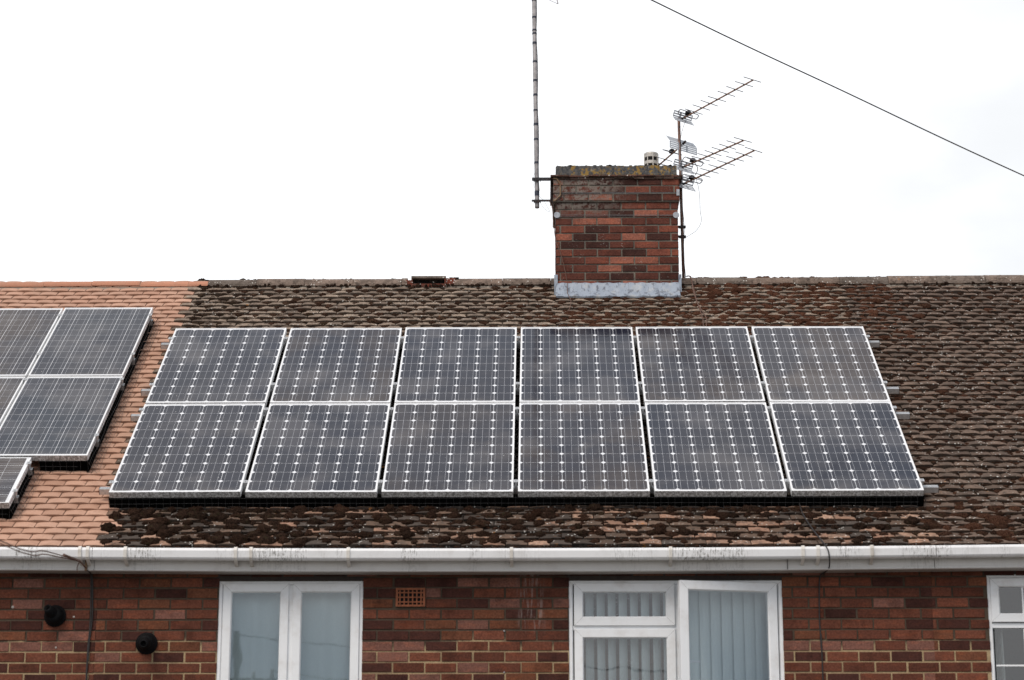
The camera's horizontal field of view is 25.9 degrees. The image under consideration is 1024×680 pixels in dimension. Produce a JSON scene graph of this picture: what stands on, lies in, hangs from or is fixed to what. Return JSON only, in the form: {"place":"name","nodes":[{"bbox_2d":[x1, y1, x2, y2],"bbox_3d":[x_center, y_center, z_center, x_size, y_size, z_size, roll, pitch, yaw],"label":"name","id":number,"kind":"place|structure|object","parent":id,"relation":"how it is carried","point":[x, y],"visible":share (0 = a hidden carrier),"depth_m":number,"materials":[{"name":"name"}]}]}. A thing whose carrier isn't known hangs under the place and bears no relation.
{"place":"outdoors","nodes":[
{"label":"outdoors","id":0,"kind":"place"},
{"bbox_2d":[0,0,1023,281],"label":"sky","id":1,"kind":"structure","parent":0,"point":[141,140],"materials":[{"name":"white"}]},
{"bbox_2d":[651,0,1023,175],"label":"telephone wire","id":2,"kind":"object","parent":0,"point":[832,86],"visible":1,"depth_m":19.56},
{"bbox_3d":[-3.054,1.596,16.002,0.016,0.120,0.026,0,-15,1],"label":"wire hook","id":3,"kind":"object","parent":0,"visible":0},
{"bbox_2d":[0,540,85,571],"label":"service wire","id":4,"kind":"object","parent":3,"relation":"attached to","point":[70,557],"visible":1,"depth_m":14.16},
{"label":"ground","id":5,"kind":"structure","parent":0,"visible":0},
{"bbox_2d":[0,281,208,679],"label":"terraced house","id":6,"kind":"structure","parent":5,"relation":"on","point":[44,614],"depth_m":16.29,"materials":[{"name":"tile"}]},
{"bbox_2d":[0,508,9,519],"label":"netting","id":7,"kind":"object","parent":6,"relation":"attached to","point":[4,513],"visible":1,"depth_m":16.41,"materials":[{"name":"black plastic"}]},
{"bbox_2d":[12,489,19,502],"bbox_3d":[-5.334,1.194,16.595,3.345,0.156,0.126,0,-15,1],"label":"mounting rail","id":8,"kind":"object","parent":6,"relation":"attached to","point":[17,498],"visible":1,"depth_m":16.55,"materials":[{"name":"metal"}]},
{"bbox_2d":[0,457,31,507],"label":"solar panel","id":9,"kind":"object","parent":8,"relation":"attached to","point":[13,471],"visible":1,"depth_m":16.80,"materials":[{"name":"grey glass"}]},
{"bbox_2d":[8,460,43,518],"bbox_3d":[-3.649,1.117,16.750,0.100,0.590,0.732,0,-15,1],"label":"netting","id":10,"kind":"object","parent":6,"relation":"attached to","point":[21,490],"visible":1,"depth_m":16.77,"materials":[{"name":"black plastic"}]},
{"bbox_2d":[26,461,33,474],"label":"mounting rail","id":11,"kind":"object","parent":6,"relation":"attached to","point":[30,469],"visible":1,"depth_m":17.01,"materials":[{"name":"metal"}]},
{"bbox_2d":[38,457,88,472],"bbox_3d":[-3.450,0.964,17.157,0.382,0.129,0.093,0,-15,1],"label":"netting","id":12,"kind":"object","parent":6,"relation":"on","point":[66,465],"visible":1,"depth_m":17.17,"materials":[{"name":"black plastic"}]},
{"bbox_2d":[23,378,125,389],"bbox_3d":[-4.454,0.399,18.571,2.470,0.156,0.126,0,-15,1],"label":"mounting rail","id":13,"kind":"object","parent":6,"relation":"attached to","point":[121,379],"visible":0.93,"depth_m":18.53,"materials":[{"name":"metal"}]},
{"bbox_2d":[36,353,135,364],"bbox_3d":[-4.451,0.194,19.084,2.466,0.156,0.126,0,-15,1],"label":"mounting rail","id":14,"kind":"object","parent":6,"relation":"attached to","point":[132,354],"visible":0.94,"depth_m":19.04,"materials":[{"name":"metal"}]},
{"bbox_2d":[0,308,62,377],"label":"solar panel","id":15,"kind":"object","parent":14,"relation":"attached to","point":[25,333],"visible":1,"depth_m":19.47,"materials":[{"name":"grey glass"}]},
{"bbox_2d":[28,307,152,379],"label":"solar panel","id":16,"kind":"object","parent":14,"relation":"attached to","point":[92,341],"visible":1,"depth_m":19.30,"materials":[{"name":"grey glass"}]},
{"bbox_2d":[85,570,92,679],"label":"cable","id":17,"kind":"object","parent":6,"relation":"attached to","point":[91,619],"visible":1,"depth_m":16.06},
{"bbox_2d":[94,433,99,446],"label":"mounting rail","id":18,"kind":"object","parent":6,"relation":"attached to","point":[97,440],"visible":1,"depth_m":17.48,"materials":[{"name":"metal"}]},
{"bbox_2d":[0,376,24,425],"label":"solar panel","id":19,"kind":"object","parent":18,"relation":"attached to","point":[10,388],"visible":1,"depth_m":18.32,"materials":[{"name":"black glass"}]},
{"bbox_2d":[0,376,122,460],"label":"solar panel","id":20,"kind":"object","parent":18,"relation":"attached to","point":[62,418],"visible":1,"depth_m":17.82,"materials":[{"name":"black glass"}]},
{"bbox_2d":[58,314,153,324],"bbox_3d":[-4.441,-0.149,19.943,2.469,0.156,0.126,0,-15,1],"label":"mounting rail","id":21,"kind":"object","parent":6,"relation":"attached to","point":[149,315],"visible":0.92,"depth_m":19.91,"materials":[{"name":"metal"}]},
{"bbox_2d":[86,311,160,472],"bbox_3d":[-3.207,0.377,18.598,0.100,1.995,2.640,0,-15,1],"label":"netting","id":22,"kind":"object","parent":6,"relation":"attached to","point":[110,415],"visible":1,"depth_m":18.42,"materials":[{"name":"black plastic"}]},
{"bbox_2d":[86,151,938,679],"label":"terraced house","id":23,"kind":"structure","parent":5,"relation":"on","point":[402,609],"depth_m":16.10,"materials":[{"name":"brick"}]},
{"bbox_2d":[216,581,362,679],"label":"window","id":24,"kind":"structure","parent":23,"relation":"in","point":[268,630],"depth_m":16.14,"materials":[{"name":"plastic"}]},
{"bbox_2d":[108,491,923,510],"bbox_3d":[0.028,1.196,16.509,6.044,0.129,0.093,0,-15,1],"label":"bird guard mesh","id":25,"kind":"object","parent":23,"relation":"attached to","point":[439,501],"visible":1,"depth_m":16.52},
{"bbox_2d":[99,479,938,494],"bbox_3d":[0.045,1.125,16.664,6.269,0.156,0.126,0,-15,1],"label":"mounting rail","id":26,"kind":"object","parent":23,"relation":"attached to","point":[926,488],"visible":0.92,"depth_m":16.64,"materials":[{"name":"metal"}]},
{"bbox_2d":[245,403,389,497],"bbox_3d":[-1.479,0.839,17.273,0.974,0.048,1.650,0,22,1],"label":"solar panel","id":27,"kind":"object","parent":26,"relation":"attached to","point":[320,449],"visible":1,"depth_m":17.17,"materials":[{"name":"black glass"}]},
{"bbox_2d":[518,402,649,496],"bbox_3d":[0.540,0.831,17.250,0.974,0.046,1.650,0,22,1],"label":"solar panel","id":28,"kind":"object","parent":26,"relation":"attached to","point":[581,449],"visible":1,"depth_m":17.15,"materials":[{"name":"black glass"}]},
{"bbox_2d":[645,402,786,496],"bbox_3d":[1.551,0.830,17.238,0.974,0.047,1.650,0,22,1],"label":"solar panel","id":29,"kind":"object","parent":26,"relation":"attached to","point":[704,449],"visible":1,"depth_m":17.13,"materials":[{"name":"glass"}]},
{"bbox_2d":[130,406,909,420],"bbox_3d":[0.061,0.620,17.928,6.260,0.156,0.126,0,-15,1],"label":"mounting rail","id":30,"kind":"object","parent":23,"relation":"attached to","point":[899,415],"visible":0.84,"depth_m":17.90,"materials":[{"name":"metal"}]},
{"bbox_2d":[109,403,264,497],"bbox_3d":[-2.491,0.841,17.286,0.974,0.046,1.650,0,22,1],"label":"solar panel","id":31,"kind":"object","parent":30,"relation":"attached to","point":[181,450],"visible":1,"depth_m":17.18,"materials":[{"name":"black glass"}]},
{"bbox_2d":[381,402,514,496],"bbox_3d":[-0.470,0.834,17.261,0.974,0.048,1.650,0,22,1],"label":"solar panel","id":32,"kind":"object","parent":30,"relation":"attached to","point":[455,449],"visible":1,"depth_m":17.16,"materials":[{"name":"black glass"}]},
{"bbox_2d":[770,401,923,495],"bbox_3d":[2.559,0.824,17.226,0.974,0.048,1.650,0,22,1],"label":"solar panel","id":33,"kind":"object","parent":30,"relation":"attached to","point":[832,448],"visible":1,"depth_m":17.12,"materials":[{"name":"black glass"}]},
{"bbox_2d":[141,381,899,395],"bbox_3d":[0.061,0.429,18.408,6.255,0.156,0.126,0,-15,1],"label":"mounting rail","id":34,"kind":"object","parent":23,"relation":"attached to","point":[890,390],"visible":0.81,"depth_m":18.38,"materials":[{"name":"metal"}]},
{"bbox_2d":[146,328,286,406],"bbox_3d":[-2.475,0.222,18.836,0.974,0.047,1.650,0,22,1],"label":"solar panel","id":35,"kind":"object","parent":34,"relation":"attached to","point":[218,365],"visible":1,"depth_m":18.77,"materials":[{"name":"black glass"}]},
{"bbox_2d":[270,328,401,406],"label":"solar panel","id":36,"kind":"object","parent":34,"relation":"attached to","point":[338,365],"visible":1,"depth_m":18.77,"materials":[{"name":"black glass"}]},
{"bbox_2d":[520,327,639,402],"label":"solar panel","id":37,"kind":"object","parent":34,"relation":"attached to","point":[577,364],"visible":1,"depth_m":18.75,"materials":[{"name":"glass"}]},
{"bbox_2d":[751,326,889,405],"bbox_3d":[2.577,0.208,18.776,0.974,0.046,1.650,0,22,1],"label":"solar panel","id":38,"kind":"object","parent":34,"relation":"attached to","point":[814,363],"visible":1,"depth_m":18.73,"materials":[{"name":"grey glass"}]},
{"bbox_2d":[161,335,879,348],"bbox_3d":[0.067,0.048,19.362,6.239,0.156,0.126,0,-15,1],"label":"mounting rail","id":39,"kind":"object","parent":23,"relation":"attached to","point":[518,344],"visible":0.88,"depth_m":19.34,"materials":[{"name":"metal"}]},
{"bbox_2d":[395,327,516,402],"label":"solar panel","id":40,"kind":"object","parent":39,"relation":"attached to","point":[457,364],"visible":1,"depth_m":18.76,"materials":[{"name":"grey glass"}]},
{"bbox_2d":[636,326,764,406],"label":"solar panel","id":41,"kind":"object","parent":39,"relation":"attached to","point":[700,364],"visible":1,"depth_m":18.73,"materials":[{"name":"glass"}]},
{"bbox_2d":[532,0,560,211],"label":"aerial pole","id":42,"kind":"object","parent":23,"relation":"attached to","point":[536,178],"visible":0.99,"depth_m":21.27,"materials":[{"name":"metal"}]},
{"bbox_2d":[550,203,570,310],"bbox_3d":[0.500,-0.772,20.607,0.155,1.192,0.470,5,-15,-19],"label":"cable","id":43,"kind":"object","parent":23,"relation":"attached to","point":[561,256],"visible":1,"depth_m":20.81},
{"bbox_2d":[100,164,1023,547],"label":"moss","id":44,"kind":"object","parent":23,"relation":"on","point":[1000,522],"visible":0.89,"depth_m":16.49,"materials":[{"name":"brown plant"}]},
{"bbox_2d":[569,580,784,679],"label":"window","id":45,"kind":"structure","parent":23,"relation":"in","point":[716,629],"depth_m":16.12,"materials":[{"name":"plastic"}]},
{"bbox_2d":[677,117,685,277],"bbox_3d":[1.601,-1.240,21.167,0.091,1.849,0.070,0,-15,1],"label":"aerial mast","id":46,"kind":"object","parent":23,"relation":"attached to","point":[682,227],"visible":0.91,"depth_m":21.14,"materials":[{"name":"metal"}]},
{"bbox_2d":[657,135,696,165],"bbox_3d":[1.498,-1.800,21.465,0.462,0.216,0.359,-11,-18,37],"label":"television aerial","id":47,"kind":"object","parent":46,"relation":"attached to","point":[671,151],"visible":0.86,"depth_m":21.40,"materials":[{"name":"metal"}]},
{"bbox_2d":[673,137,751,173],"bbox_3d":[1.864,-1.723,20.960,0.264,0.109,0.870,11,-18,-36],"label":"television aerial","id":48,"kind":"object","parent":46,"relation":"attached to","point":[684,167],"visible":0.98,"depth_m":21.11,"materials":[{"name":"metal"}]},
{"bbox_2d":[673,77,760,125],"bbox_3d":[1.913,-2.245,21.051,0.263,0.170,1.009,11,-18,-37],"label":"television aerial","id":49,"kind":"object","parent":46,"relation":"attached to","point":[687,113],"visible":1,"depth_m":21.25,"materials":[{"name":"metal"}]},
{"bbox_2d":[680,121,701,277],"bbox_3d":[1.689,-1.356,21.131,0.197,1.571,0.064,-7,-16,24],"label":"aerial lead","id":50,"kind":"object","parent":49,"relation":"hanging from","point":[682,203],"visible":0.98,"depth_m":21.14,"materials":[{"name":"black plastic"}]},
{"bbox_2d":[679,147,761,191],"bbox_3d":[1.909,-1.587,20.873,0.264,0.150,0.999,11,-18,-37],"label":"television aerial","id":51,"kind":"object","parent":46,"relation":"attached to","point":[691,178],"visible":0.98,"depth_m":21.03,"materials":[{"name":"metal"}]},
{"bbox_2d":[686,275,706,326],"bbox_3d":[1.708,-0.288,20.269,0.056,1.017,1.381,1,-15,-3],"label":"cable","id":52,"kind":"object","parent":23,"relation":"on","point":[697,302],"visible":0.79,"depth_m":20.37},
{"bbox_2d":[799,505,829,679],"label":"cable","id":53,"kind":"object","parent":23,"relation":"attached to","point":[819,592],"visible":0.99,"depth_m":15.98,"materials":[{"name":"black rubber"}]},
{"bbox_2d":[839,275,1023,679],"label":"terraced house","id":54,"kind":"structure","parent":5,"relation":"on","point":[978,606],"depth_m":17.62,"materials":[{"name":"tile"}]},
{"bbox_2d":[986,574,1023,679],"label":"window","id":55,"kind":"structure","parent":54,"relation":"in","point":[1005,593],"depth_m":16.10,"materials":[{"name":"plastic"}]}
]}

